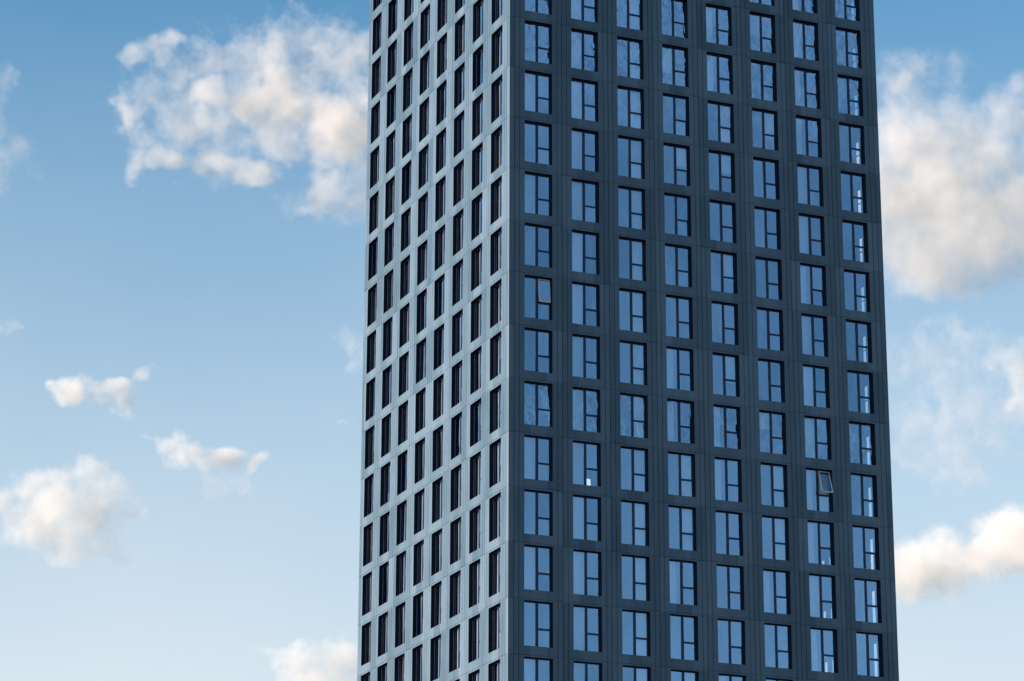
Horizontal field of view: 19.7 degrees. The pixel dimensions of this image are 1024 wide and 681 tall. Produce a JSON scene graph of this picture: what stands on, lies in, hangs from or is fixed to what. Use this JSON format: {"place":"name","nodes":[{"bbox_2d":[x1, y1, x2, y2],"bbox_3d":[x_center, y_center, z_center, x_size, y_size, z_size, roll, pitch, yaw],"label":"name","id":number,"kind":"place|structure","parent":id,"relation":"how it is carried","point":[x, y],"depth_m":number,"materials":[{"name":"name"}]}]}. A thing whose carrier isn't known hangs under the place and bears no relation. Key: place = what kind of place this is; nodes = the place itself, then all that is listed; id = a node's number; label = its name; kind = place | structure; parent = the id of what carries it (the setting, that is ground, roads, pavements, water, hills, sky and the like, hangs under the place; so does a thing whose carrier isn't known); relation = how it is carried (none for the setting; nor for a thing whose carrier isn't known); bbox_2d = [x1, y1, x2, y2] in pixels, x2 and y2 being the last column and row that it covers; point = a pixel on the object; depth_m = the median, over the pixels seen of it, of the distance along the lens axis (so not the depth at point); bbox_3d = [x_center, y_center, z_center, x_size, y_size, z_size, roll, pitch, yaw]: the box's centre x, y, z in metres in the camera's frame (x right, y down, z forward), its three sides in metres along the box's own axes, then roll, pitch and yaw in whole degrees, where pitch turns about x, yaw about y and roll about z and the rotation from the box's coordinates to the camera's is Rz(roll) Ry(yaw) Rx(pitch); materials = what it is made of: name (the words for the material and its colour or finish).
{"place":"outdoors","nodes":[
{"label":"outdoors","id":0,"kind":"place"},
{"bbox_2d":[0,0,1023,680],"label":"sky","id":1,"kind":"structure","parent":0,"point":[183,182],"materials":[{"name":"blue"}]},
{"bbox_2d":[357,0,898,680],"bbox_3d":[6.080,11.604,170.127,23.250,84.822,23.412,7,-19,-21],"label":"tower block","id":2,"kind":"structure","parent":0,"point":[613,248],"depth_m":164.23,"materials":[{"name":"grey concrete"}]},
{"bbox_2d":[525,22,549,63],"bbox_3d":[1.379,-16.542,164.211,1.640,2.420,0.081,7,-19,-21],"label":"window","id":3,"kind":"structure","parent":2,"relation":"in","point":[536,25],"depth_m":164.31,"materials":[{"name":"black metal"}]},
{"bbox_2d":[525,71,549,113],"bbox_3d":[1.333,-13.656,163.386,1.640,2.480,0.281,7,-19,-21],"label":"window","id":4,"kind":"structure","parent":2,"relation":"in","point":[531,79],"depth_m":163.39,"materials":[{"name":"blue glass"}]},
{"bbox_2d":[524,382,550,426],"bbox_3d":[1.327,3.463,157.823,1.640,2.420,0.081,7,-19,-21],"label":"window","id":5,"kind":"structure","parent":2,"relation":"in","point":[537,409],"depth_m":157.94,"materials":[{"name":"black metal"}]},
{"bbox_2d":[524,436,550,480],"bbox_3d":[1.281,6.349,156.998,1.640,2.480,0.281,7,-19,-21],"label":"window","id":6,"kind":"structure","parent":2,"relation":"in","point":[531,463],"depth_m":157.02,"materials":[{"name":"blue glass"}]},
{"bbox_2d":[524,490,550,535],"bbox_3d":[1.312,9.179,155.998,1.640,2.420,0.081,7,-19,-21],"label":"window","id":7,"kind":"structure","parent":2,"relation":"in","point":[536,492],"depth_m":156.10,"materials":[{"name":"black metal"}]},
{"bbox_2d":[524,545,550,591],"bbox_3d":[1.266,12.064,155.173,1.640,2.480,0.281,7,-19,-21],"label":"window","id":8,"kind":"structure","parent":2,"relation":"in","point":[531,573],"depth_m":155.19,"materials":[{"name":"blue glass"}]},
{"bbox_2d":[524,601,550,647],"bbox_3d":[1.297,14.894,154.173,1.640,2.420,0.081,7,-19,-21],"label":"window","id":9,"kind":"structure","parent":2,"relation":"in","point":[537,629],"depth_m":154.24,"materials":[{"name":"black metal"}]},
{"bbox_2d":[524,657,550,680],"bbox_3d":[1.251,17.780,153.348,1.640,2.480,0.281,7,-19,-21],"label":"window","id":10,"kind":"structure","parent":2,"relation":"in","point":[530,664],"depth_m":153.53,"materials":[{"name":"blue glass"}]},
{"bbox_2d":[525,122,550,164],"bbox_3d":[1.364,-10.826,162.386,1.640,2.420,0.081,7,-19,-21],"label":"window","id":11,"kind":"structure","parent":2,"relation":"in","point":[537,148],"depth_m":162.48,"materials":[{"name":"black metal"}]},
{"bbox_2d":[525,173,550,215],"bbox_3d":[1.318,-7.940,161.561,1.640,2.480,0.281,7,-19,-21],"label":"window","id":12,"kind":"structure","parent":2,"relation":"in","point":[531,180],"depth_m":161.61,"materials":[{"name":"blue glass"}]},
{"bbox_2d":[525,224,550,267],"bbox_3d":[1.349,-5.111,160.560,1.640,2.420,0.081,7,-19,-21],"label":"window","id":13,"kind":"structure","parent":2,"relation":"in","point":[536,227],"depth_m":160.66,"materials":[{"name":"black metal"}]},
{"bbox_2d":[525,276,550,319],"bbox_3d":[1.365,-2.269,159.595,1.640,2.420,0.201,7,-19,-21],"label":"window","id":14,"kind":"structure","parent":2,"relation":"in","point":[537,293],"depth_m":159.76,"materials":[{"name":"black metal"}]},
{"bbox_2d":[525,329,550,372],"bbox_3d":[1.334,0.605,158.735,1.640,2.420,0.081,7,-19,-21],"label":"window","id":15,"kind":"structure","parent":2,"relation":"in","point":[536,331],"depth_m":158.83,"materials":[{"name":"black metal"}]},
{"bbox_2d":[571,0,595,21],"bbox_3d":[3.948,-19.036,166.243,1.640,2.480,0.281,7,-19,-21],"label":"window","id":16,"kind":"structure","parent":2,"relation":"in","point":[577,6],"depth_m":166.13,"materials":[{"name":"blue glass"}]},
{"bbox_2d":[571,30,595,71],"bbox_3d":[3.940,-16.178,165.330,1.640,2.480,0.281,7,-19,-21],"label":"window","id":17,"kind":"structure","parent":2,"relation":"in","point":[577,37],"depth_m":165.36,"materials":[{"name":"blue glass"}]},
{"bbox_2d":[571,79,596,121],"bbox_3d":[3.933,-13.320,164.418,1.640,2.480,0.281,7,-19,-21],"label":"window","id":18,"kind":"structure","parent":2,"relation":"in","point":[577,86],"depth_m":164.43,"materials":[{"name":"blue glass"}]},
{"bbox_2d":[572,129,596,171],"bbox_3d":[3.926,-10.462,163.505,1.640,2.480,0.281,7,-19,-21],"label":"window","id":19,"kind":"structure","parent":2,"relation":"in","point":[578,136],"depth_m":163.55,"materials":[{"name":"blue glass"}]},
{"bbox_2d":[572,180,596,222],"bbox_3d":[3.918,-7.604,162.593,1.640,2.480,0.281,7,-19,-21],"label":"window","id":20,"kind":"structure","parent":2,"relation":"in","point":[578,187],"depth_m":162.60,"materials":[{"name":"blue glass"}]},
{"bbox_2d":[572,231,597,273],"bbox_3d":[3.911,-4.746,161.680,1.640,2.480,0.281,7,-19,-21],"label":"window","id":21,"kind":"structure","parent":2,"relation":"in","point":[578,238],"depth_m":161.69,"materials":[{"name":"blue glass"}]},
{"bbox_2d":[572,283,597,326],"bbox_3d":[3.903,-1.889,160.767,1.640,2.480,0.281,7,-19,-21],"label":"window","id":22,"kind":"structure","parent":2,"relation":"in","point":[579,309],"depth_m":160.78,"materials":[{"name":"blue glass"}]},
{"bbox_2d":[572,335,598,378],"bbox_3d":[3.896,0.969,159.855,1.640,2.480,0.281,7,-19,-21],"label":"window","id":23,"kind":"structure","parent":2,"relation":"in","point":[578,342],"depth_m":159.88,"materials":[{"name":"blue glass"}]},
{"bbox_2d":[573,388,598,432],"bbox_3d":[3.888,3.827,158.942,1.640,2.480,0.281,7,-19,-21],"label":"window","id":24,"kind":"structure","parent":2,"relation":"in","point":[579,395],"depth_m":158.95,"materials":[{"name":"blue glass"}]},
{"bbox_2d":[573,441,598,485],"bbox_3d":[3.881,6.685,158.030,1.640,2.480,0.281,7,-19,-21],"label":"window","id":25,"kind":"structure","parent":2,"relation":"in","point":[580,468],"depth_m":158.02,"materials":[{"name":"blue glass"}]},
{"bbox_2d":[573,495,599,540],"bbox_3d":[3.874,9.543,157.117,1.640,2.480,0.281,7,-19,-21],"label":"window","id":26,"kind":"structure","parent":2,"relation":"in","point":[580,523],"depth_m":157.13,"materials":[{"name":"blue glass"}]},
{"bbox_2d":[573,550,599,595],"bbox_3d":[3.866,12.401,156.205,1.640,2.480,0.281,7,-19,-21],"label":"window","id":27,"kind":"structure","parent":2,"relation":"in","point":[580,577],"depth_m":156.21,"materials":[{"name":"blue glass"}]},
{"bbox_2d":[574,606,599,651],"bbox_3d":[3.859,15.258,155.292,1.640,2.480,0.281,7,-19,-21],"label":"window","id":28,"kind":"structure","parent":2,"relation":"in","point":[580,612],"depth_m":155.30,"materials":[{"name":"blue glass"}]},
{"bbox_2d":[574,662,600,680],"bbox_3d":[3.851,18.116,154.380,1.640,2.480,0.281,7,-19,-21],"label":"window","id":29,"kind":"structure","parent":2,"relation":"in","point":[580,668],"depth_m":154.58,"materials":[{"name":"blue glass"}]},
{"bbox_2d":[617,38,641,78],"bbox_3d":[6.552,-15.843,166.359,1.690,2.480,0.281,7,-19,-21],"label":"window","id":30,"kind":"structure","parent":2,"relation":"in","point":[634,48],"depth_m":166.57,"materials":[{"name":"blue glass"}]},
{"bbox_2d":[617,87,642,128],"bbox_3d":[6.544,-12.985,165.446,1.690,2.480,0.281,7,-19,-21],"label":"window","id":31,"kind":"structure","parent":2,"relation":"in","point":[634,97],"depth_m":165.64,"materials":[{"name":"blue glass"}]},
{"bbox_2d":[618,136,642,178],"bbox_3d":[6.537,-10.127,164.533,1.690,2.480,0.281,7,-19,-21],"label":"window","id":32,"kind":"structure","parent":2,"relation":"in","point":[635,146],"depth_m":164.75,"materials":[{"name":"blue glass"}]},
{"bbox_2d":[618,187,643,229],"bbox_3d":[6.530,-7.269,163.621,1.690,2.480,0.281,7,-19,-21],"label":"window","id":33,"kind":"structure","parent":2,"relation":"in","point":[635,197],"depth_m":163.83,"materials":[{"name":"blue glass"}]},
{"bbox_2d":[619,238,643,280],"bbox_3d":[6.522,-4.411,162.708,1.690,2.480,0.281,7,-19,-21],"label":"window","id":34,"kind":"structure","parent":2,"relation":"in","point":[636,247],"depth_m":162.91,"materials":[{"name":"blue glass"}]},
{"bbox_2d":[619,289,644,332],"bbox_3d":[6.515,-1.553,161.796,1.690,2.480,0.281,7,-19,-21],"label":"window","id":35,"kind":"structure","parent":2,"relation":"in","point":[636,299],"depth_m":162.00,"materials":[{"name":"blue glass"}]},
{"bbox_2d":[620,341,645,384],"bbox_3d":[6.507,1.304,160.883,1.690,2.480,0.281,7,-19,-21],"label":"window","id":36,"kind":"structure","parent":2,"relation":"in","point":[637,375],"depth_m":161.09,"materials":[{"name":"blue glass"}]},
{"bbox_2d":[620,394,645,437],"bbox_3d":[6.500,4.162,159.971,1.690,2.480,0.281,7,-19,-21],"label":"window","id":37,"kind":"structure","parent":2,"relation":"in","point":[637,404],"depth_m":160.15,"materials":[{"name":"blue glass"}]},
{"bbox_2d":[626,0,640,29],"bbox_3d":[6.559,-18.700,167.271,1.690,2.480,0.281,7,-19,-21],"label":"window","id":38,"kind":"structure","parent":2,"relation":"in","point":[633,7],"depth_m":167.43,"materials":[{"name":"blue glass"}]},
{"bbox_2d":[621,447,646,491],"bbox_3d":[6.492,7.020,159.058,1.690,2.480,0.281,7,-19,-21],"label":"window","id":39,"kind":"structure","parent":2,"relation":"in","point":[638,456],"depth_m":159.26,"materials":[{"name":"blue glass"}]},
{"bbox_2d":[621,501,647,545],"bbox_3d":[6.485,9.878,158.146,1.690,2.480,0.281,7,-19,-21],"label":"window","id":40,"kind":"structure","parent":2,"relation":"in","point":[639,510],"depth_m":158.36,"materials":[{"name":"blue glass"}]},
{"bbox_2d":[622,555,647,600],"bbox_3d":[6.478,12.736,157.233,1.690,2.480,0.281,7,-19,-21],"label":"window","id":41,"kind":"structure","parent":2,"relation":"in","point":[639,564],"depth_m":157.44,"materials":[{"name":"blue glass"}]},
{"bbox_2d":[622,610,648,655],"bbox_3d":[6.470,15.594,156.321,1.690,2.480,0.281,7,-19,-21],"label":"window","id":42,"kind":"structure","parent":2,"relation":"in","point":[640,619],"depth_m":156.52,"materials":[{"name":"blue glass"}]},
{"bbox_2d":[623,666,648,680],"bbox_3d":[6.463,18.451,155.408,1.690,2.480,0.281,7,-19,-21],"label":"window","id":43,"kind":"structure","parent":2,"relation":"in","point":[639,674],"depth_m":155.87,"materials":[{"name":"blue glass"}]},
{"bbox_2d":[662,45,686,86],"bbox_3d":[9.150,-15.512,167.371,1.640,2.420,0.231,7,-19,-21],"label":"window","id":44,"kind":"structure","parent":2,"relation":"in","point":[668,53],"depth_m":167.43,"materials":[{"name":"blue glass"}]},
{"bbox_2d":[663,94,687,135],"bbox_3d":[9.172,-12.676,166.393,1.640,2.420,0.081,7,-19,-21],"label":"window","id":45,"kind":"structure","parent":2,"relation":"in","point":[673,97],"depth_m":166.49,"materials":[{"name":"black metal"}]},
{"bbox_2d":[664,144,688,185],"bbox_3d":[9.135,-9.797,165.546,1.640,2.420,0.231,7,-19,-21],"label":"window","id":46,"kind":"structure","parent":2,"relation":"in","point":[679,152],"depth_m":165.80,"materials":[{"name":"blue glass"}]},
{"bbox_2d":[664,194,688,235],"bbox_3d":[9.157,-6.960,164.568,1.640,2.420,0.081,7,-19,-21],"label":"window","id":47,"kind":"structure","parent":2,"relation":"in","point":[675,197],"depth_m":164.67,"materials":[{"name":"black metal"}]},
{"bbox_2d":[665,244,689,286],"bbox_3d":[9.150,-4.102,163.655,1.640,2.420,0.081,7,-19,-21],"label":"window","id":48,"kind":"structure","parent":2,"relation":"in","point":[676,247],"depth_m":163.75,"materials":[{"name":"black metal"}]},
{"bbox_2d":[671,0,685,37],"bbox_3d":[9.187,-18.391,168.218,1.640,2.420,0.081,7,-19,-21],"label":"window","id":49,"kind":"structure","parent":2,"relation":"in","point":[673,22],"depth_m":168.33,"materials":[{"name":"black metal"}]},
{"bbox_2d":[666,295,690,338],"bbox_3d":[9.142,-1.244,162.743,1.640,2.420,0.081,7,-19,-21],"label":"window","id":50,"kind":"structure","parent":2,"relation":"in","point":[676,298],"depth_m":162.87,"materials":[{"name":"black metal"}]},
{"bbox_2d":[666,347,691,390],"bbox_3d":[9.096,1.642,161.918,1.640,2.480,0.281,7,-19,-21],"label":"window","id":51,"kind":"structure","parent":2,"relation":"in","point":[669,351],"depth_m":161.92,"materials":[{"name":"blue glass"}]},
{"bbox_2d":[667,399,692,443],"bbox_3d":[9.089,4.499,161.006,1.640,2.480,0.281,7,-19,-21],"label":"window","id":52,"kind":"structure","parent":2,"relation":"in","point":[670,403],"depth_m":161.02,"materials":[{"name":"blue glass"}]},
{"bbox_2d":[668,452,693,496],"bbox_3d":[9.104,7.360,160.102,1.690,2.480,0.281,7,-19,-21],"label":"window","id":53,"kind":"structure","parent":2,"relation":"in","point":[685,474],"depth_m":160.27,"materials":[{"name":"blue glass"}]},
{"bbox_2d":[669,506,694,550],"bbox_3d":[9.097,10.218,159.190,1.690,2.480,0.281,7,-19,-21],"label":"window","id":54,"kind":"structure","parent":2,"relation":"in","point":[686,515],"depth_m":159.37,"materials":[{"name":"blue glass"}]},
{"bbox_2d":[669,560,695,604],"bbox_3d":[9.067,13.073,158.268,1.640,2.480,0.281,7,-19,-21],"label":"window","id":55,"kind":"structure","parent":2,"relation":"in","point":[672,563],"depth_m":158.25,"materials":[{"name":"blue glass"}]},
{"bbox_2d":[670,615,696,660],"bbox_3d":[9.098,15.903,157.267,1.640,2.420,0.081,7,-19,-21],"label":"window","id":56,"kind":"structure","parent":2,"relation":"in","point":[683,642],"depth_m":157.36,"materials":[{"name":"black metal"}]},
{"bbox_2d":[671,670,696,680],"bbox_3d":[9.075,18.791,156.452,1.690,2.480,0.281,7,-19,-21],"label":"window","id":57,"kind":"structure","parent":2,"relation":"in","point":[685,676],"depth_m":156.94,"materials":[{"name":"blue glass"}]},
{"bbox_2d":[706,5,729,45],"bbox_3d":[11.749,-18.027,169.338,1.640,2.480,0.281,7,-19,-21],"label":"window","id":58,"kind":"structure","parent":2,"relation":"in","point":[708,8],"depth_m":169.36,"materials":[{"name":"blue glass"}]},
{"bbox_2d":[707,53,730,93],"bbox_3d":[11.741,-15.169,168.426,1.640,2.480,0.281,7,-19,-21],"label":"window","id":59,"kind":"structure","parent":2,"relation":"in","point":[709,56],"depth_m":168.45,"materials":[{"name":"blue glass"}]},
{"bbox_2d":[708,102,731,142],"bbox_3d":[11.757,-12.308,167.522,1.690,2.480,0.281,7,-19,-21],"label":"window","id":60,"kind":"structure","parent":2,"relation":"in","point":[724,112],"depth_m":167.74,"materials":[{"name":"blue glass"}]},
{"bbox_2d":[709,151,733,192],"bbox_3d":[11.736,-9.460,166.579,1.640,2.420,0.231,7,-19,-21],"label":"window","id":61,"kind":"structure","parent":2,"relation":"in","point":[725,161],"depth_m":166.88,"materials":[{"name":"blue glass"}]},
{"bbox_2d":[710,201,734,242],"bbox_3d":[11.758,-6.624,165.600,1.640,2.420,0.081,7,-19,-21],"label":"window","id":62,"kind":"structure","parent":2,"relation":"in","point":[720,203],"depth_m":165.68,"materials":[{"name":"black metal"}]},
{"bbox_2d":[711,251,735,293],"bbox_3d":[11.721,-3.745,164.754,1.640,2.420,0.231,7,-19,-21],"label":"window","id":63,"kind":"structure","parent":2,"relation":"in","point":[726,259],"depth_m":165.00,"materials":[{"name":"blue glass"}]},
{"bbox_2d":[712,302,736,344],"bbox_3d":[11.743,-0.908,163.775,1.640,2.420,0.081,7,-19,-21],"label":"window","id":64,"kind":"structure","parent":2,"relation":"in","point":[724,328],"depth_m":163.87,"materials":[{"name":"black metal"}]},
{"bbox_2d":[713,353,737,396],"bbox_3d":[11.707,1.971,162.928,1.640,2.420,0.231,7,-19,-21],"label":"window","id":65,"kind":"structure","parent":2,"relation":"in","point":[728,362],"depth_m":163.15,"materials":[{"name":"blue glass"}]},
{"bbox_2d":[714,405,738,448],"bbox_3d":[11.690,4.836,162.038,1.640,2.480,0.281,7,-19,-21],"label":"window","id":66,"kind":"structure","parent":2,"relation":"in","point":[716,408],"depth_m":162.04,"materials":[{"name":"blue glass"}]},
{"bbox_2d":[715,458,739,501],"bbox_3d":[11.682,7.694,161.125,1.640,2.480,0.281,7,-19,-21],"label":"window","id":67,"kind":"structure","parent":2,"relation":"in","point":[717,460],"depth_m":161.13,"materials":[{"name":"blue glass"}]},
{"bbox_2d":[716,511,740,555],"bbox_3d":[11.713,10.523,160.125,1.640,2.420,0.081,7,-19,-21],"label":"window","id":68,"kind":"structure","parent":2,"relation":"in","point":[726,513],"depth_m":160.27,"materials":[{"name":"black metal"}]},
{"bbox_2d":[717,565,742,609],"bbox_3d":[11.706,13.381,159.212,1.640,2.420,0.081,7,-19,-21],"label":"window","id":69,"kind":"structure","parent":2,"relation":"in","point":[727,567],"depth_m":159.30,"materials":[{"name":"black metal"}]},
{"bbox_2d":[718,619,743,664],"bbox_3d":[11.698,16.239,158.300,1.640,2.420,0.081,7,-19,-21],"label":"window","id":70,"kind":"structure","parent":2,"relation":"in","point":[728,621],"depth_m":158.36,"materials":[{"name":"black metal"}]},
{"bbox_2d":[750,13,773,52],"bbox_3d":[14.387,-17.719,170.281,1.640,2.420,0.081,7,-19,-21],"label":"window","id":71,"kind":"structure","parent":2,"relation":"in","point":[760,16],"depth_m":170.40,"materials":[{"name":"black metal"}]},
{"bbox_2d":[751,61,774,101],"bbox_3d":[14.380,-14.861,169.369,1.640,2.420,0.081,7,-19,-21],"label":"window","id":72,"kind":"structure","parent":2,"relation":"in","point":[761,64],"depth_m":169.49,"materials":[{"name":"black metal"}]},
{"bbox_2d":[752,109,776,149],"bbox_3d":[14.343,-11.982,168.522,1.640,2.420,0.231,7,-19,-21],"label":"window","id":73,"kind":"structure","parent":2,"relation":"in","point":[768,119],"depth_m":168.83,"materials":[{"name":"blue glass"}]},
{"bbox_2d":[753,158,777,199],"bbox_3d":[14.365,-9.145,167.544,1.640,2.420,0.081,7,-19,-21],"label":"window","id":74,"kind":"structure","parent":2,"relation":"in","point":[763,161],"depth_m":167.63,"materials":[{"name":"black metal"}]},
{"bbox_2d":[754,207,778,249],"bbox_3d":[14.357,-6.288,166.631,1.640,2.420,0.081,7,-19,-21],"label":"window","id":75,"kind":"structure","parent":2,"relation":"in","point":[766,233],"depth_m":166.74,"materials":[{"name":"black metal"}]},
{"bbox_2d":[756,258,780,299],"bbox_3d":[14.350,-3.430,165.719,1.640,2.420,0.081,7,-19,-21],"label":"window","id":76,"kind":"structure","parent":2,"relation":"in","point":[767,283],"depth_m":165.80,"materials":[{"name":"black metal"}]},
{"bbox_2d":[757,308,781,350],"bbox_3d":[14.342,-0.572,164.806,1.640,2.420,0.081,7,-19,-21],"label":"window","id":77,"kind":"structure","parent":2,"relation":"in","point":[769,334],"depth_m":164.91,"materials":[{"name":"black metal"}]},
{"bbox_2d":[758,359,782,401],"bbox_3d":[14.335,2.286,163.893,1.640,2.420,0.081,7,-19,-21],"label":"window","id":78,"kind":"structure","parent":2,"relation":"in","point":[768,362],"depth_m":163.99,"materials":[{"name":"black metal"}]},
{"bbox_2d":[759,411,784,454],"bbox_3d":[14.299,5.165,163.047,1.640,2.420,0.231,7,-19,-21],"label":"window","id":79,"kind":"structure","parent":2,"relation":"in","point":[765,420],"depth_m":163.15,"materials":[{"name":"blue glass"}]},
{"bbox_2d":[761,463,785,506],"bbox_3d":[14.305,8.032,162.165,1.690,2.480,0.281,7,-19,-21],"label":"window","id":80,"kind":"structure","parent":2,"relation":"in","point":[777,472],"depth_m":162.36,"materials":[{"name":"blue glass"}]},
{"bbox_2d":[762,516,787,560],"bbox_3d":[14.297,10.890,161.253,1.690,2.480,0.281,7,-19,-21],"label":"window","id":81,"kind":"structure","parent":2,"relation":"in","point":[779,525],"depth_m":161.45,"materials":[{"name":"blue glass"}]},
{"bbox_2d":[763,570,788,613],"bbox_3d":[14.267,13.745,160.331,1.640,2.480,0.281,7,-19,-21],"label":"window","id":82,"kind":"structure","parent":2,"relation":"in","point":[765,572],"depth_m":160.31,"materials":[{"name":"blue glass"}]},
{"bbox_2d":[764,624,789,668],"bbox_3d":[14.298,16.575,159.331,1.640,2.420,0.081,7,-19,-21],"label":"window","id":83,"kind":"structure","parent":2,"relation":"in","point":[775,626],"depth_m":159.41,"materials":[{"name":"black metal"}]},
{"bbox_2d":[793,20,816,60],"bbox_3d":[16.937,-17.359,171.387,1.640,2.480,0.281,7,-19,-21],"label":"window","id":84,"kind":"structure","parent":2,"relation":"in","point":[800,46],"depth_m":171.44,"materials":[{"name":"blue glass"}]},
{"bbox_2d":[794,68,818,108],"bbox_3d":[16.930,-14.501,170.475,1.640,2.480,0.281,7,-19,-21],"label":"window","id":85,"kind":"structure","parent":2,"relation":"in","point":[797,71],"depth_m":170.48,"materials":[{"name":"blue glass"}]},
{"bbox_2d":[796,116,819,156],"bbox_3d":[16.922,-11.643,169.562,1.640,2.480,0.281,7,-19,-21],"label":"window","id":86,"kind":"structure","parent":2,"relation":"in","point":[798,119],"depth_m":169.57,"materials":[{"name":"blue glass"}]},
{"bbox_2d":[797,165,821,206],"bbox_3d":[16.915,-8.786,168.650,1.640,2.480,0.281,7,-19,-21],"label":"window","id":87,"kind":"structure","parent":2,"relation":"in","point":[804,190],"depth_m":168.70,"materials":[{"name":"blue glass"}]},
{"bbox_2d":[799,214,822,255],"bbox_3d":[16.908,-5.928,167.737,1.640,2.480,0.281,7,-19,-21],"label":"window","id":88,"kind":"structure","parent":2,"relation":"in","point":[805,239],"depth_m":167.76,"materials":[{"name":"blue glass"}]},
{"bbox_2d":[800,264,824,305],"bbox_3d":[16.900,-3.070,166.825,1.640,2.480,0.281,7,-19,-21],"label":"window","id":89,"kind":"structure","parent":2,"relation":"in","point":[802,266],"depth_m":166.86,"materials":[{"name":"blue glass"}]},
{"bbox_2d":[802,314,825,356],"bbox_3d":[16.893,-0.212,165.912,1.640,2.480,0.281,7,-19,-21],"label":"window","id":90,"kind":"structure","parent":2,"relation":"in","point":[808,345],"depth_m":165.96,"materials":[{"name":"blue glass"}]},
{"bbox_2d":[803,365,827,407],"bbox_3d":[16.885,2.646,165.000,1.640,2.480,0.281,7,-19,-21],"label":"window","id":91,"kind":"structure","parent":2,"relation":"in","point":[809,378],"depth_m":165.04,"materials":[{"name":"blue glass"}]},
{"bbox_2d":[804,416,829,459],"bbox_3d":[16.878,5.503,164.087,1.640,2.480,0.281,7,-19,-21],"label":"window","id":92,"kind":"structure","parent":2,"relation":"in","point":[811,444],"depth_m":164.11,"materials":[{"name":"blue glass"}]},
{"bbox_2d":[806,468,832,511],"bbox_3d":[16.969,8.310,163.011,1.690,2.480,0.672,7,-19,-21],"label":"window","id":93,"kind":"structure","parent":2,"relation":"in","point":[823,481],"depth_m":163.31,"materials":[{"name":"blue glass"}]},
{"bbox_2d":[807,521,832,564],"bbox_3d":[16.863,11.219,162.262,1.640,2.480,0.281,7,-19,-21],"label":"window","id":94,"kind":"structure","parent":2,"relation":"in","point":[810,524],"depth_m":162.28,"materials":[{"name":"blue glass"}]},
{"bbox_2d":[809,574,834,618],"bbox_3d":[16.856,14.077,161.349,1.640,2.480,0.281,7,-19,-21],"label":"window","id":95,"kind":"structure","parent":2,"relation":"in","point":[815,581],"depth_m":161.37,"materials":[{"name":"blue glass"}]},
{"bbox_2d":[811,628,835,672],"bbox_3d":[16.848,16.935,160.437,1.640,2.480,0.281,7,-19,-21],"label":"window","id":96,"kind":"structure","parent":2,"relation":"in","point":[813,630],"depth_m":160.47,"materials":[{"name":"blue glass"}]},
{"bbox_2d":[836,28,859,67],"bbox_3d":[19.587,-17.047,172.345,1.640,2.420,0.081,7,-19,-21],"label":"window","id":97,"kind":"structure","parent":2,"relation":"in","point":[846,34],"depth_m":172.45,"materials":[{"name":"black metal"}]},
{"bbox_2d":[837,75,860,115],"bbox_3d":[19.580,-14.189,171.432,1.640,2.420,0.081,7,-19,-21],"label":"window","id":98,"kind":"structure","parent":2,"relation":"in","point":[847,78],"depth_m":171.53,"materials":[{"name":"black metal"}]},
{"bbox_2d":[839,123,862,163],"bbox_3d":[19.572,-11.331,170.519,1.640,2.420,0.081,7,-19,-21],"label":"window","id":99,"kind":"structure","parent":2,"relation":"in","point":[849,126],"depth_m":170.61,"materials":[{"name":"black metal"}]},
{"bbox_2d":[841,172,864,212],"bbox_3d":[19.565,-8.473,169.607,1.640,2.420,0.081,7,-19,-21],"label":"window","id":100,"kind":"structure","parent":2,"relation":"in","point":[852,197],"depth_m":169.69,"materials":[{"name":"black metal"}]},
{"bbox_2d":[842,221,866,261],"bbox_3d":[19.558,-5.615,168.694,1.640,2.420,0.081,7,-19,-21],"label":"window","id":101,"kind":"structure","parent":2,"relation":"in","point":[854,246],"depth_m":168.78,"materials":[{"name":"black metal"}]},
{"bbox_2d":[844,270,868,311],"bbox_3d":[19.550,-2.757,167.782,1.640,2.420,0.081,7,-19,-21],"label":"window","id":102,"kind":"structure","parent":2,"relation":"in","point":[854,273],"depth_m":167.88,"materials":[{"name":"black metal"}]},
{"bbox_2d":[846,320,869,362],"bbox_3d":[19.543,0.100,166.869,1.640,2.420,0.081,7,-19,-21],"label":"window","id":103,"kind":"structure","parent":2,"relation":"in","point":[856,323],"depth_m":166.98,"materials":[{"name":"black metal"}]},
{"bbox_2d":[847,371,871,413],"bbox_3d":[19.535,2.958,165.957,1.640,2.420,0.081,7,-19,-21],"label":"window","id":104,"kind":"structure","parent":2,"relation":"in","point":[857,373],"depth_m":166.05,"materials":[{"name":"black metal"}]},
{"bbox_2d":[849,422,873,464],"bbox_3d":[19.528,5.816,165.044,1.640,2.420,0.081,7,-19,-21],"label":"window","id":105,"kind":"structure","parent":2,"relation":"in","point":[861,448],"depth_m":165.16,"materials":[{"name":"black metal"}]},
{"bbox_2d":[851,474,875,516],"bbox_3d":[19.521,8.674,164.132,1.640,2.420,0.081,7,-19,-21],"label":"window","id":106,"kind":"structure","parent":2,"relation":"in","point":[861,476],"depth_m":164.23,"materials":[{"name":"black metal"}]},
{"bbox_2d":[853,526,877,569],"bbox_3d":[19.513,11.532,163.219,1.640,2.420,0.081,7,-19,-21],"label":"window","id":107,"kind":"structure","parent":2,"relation":"in","point":[863,528],"depth_m":163.31,"materials":[{"name":"black metal"}]},
{"bbox_2d":[854,579,879,622],"bbox_3d":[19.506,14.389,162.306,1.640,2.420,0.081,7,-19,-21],"label":"window","id":108,"kind":"structure","parent":2,"relation":"in","point":[866,606],"depth_m":162.40,"materials":[{"name":"black metal"}]},
{"bbox_2d":[856,632,881,676],"bbox_3d":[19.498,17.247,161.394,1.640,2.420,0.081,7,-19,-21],"label":"window","id":109,"kind":"structure","parent":2,"relation":"in","point":[868,659],"depth_m":161.49,"materials":[{"name":"black metal"}]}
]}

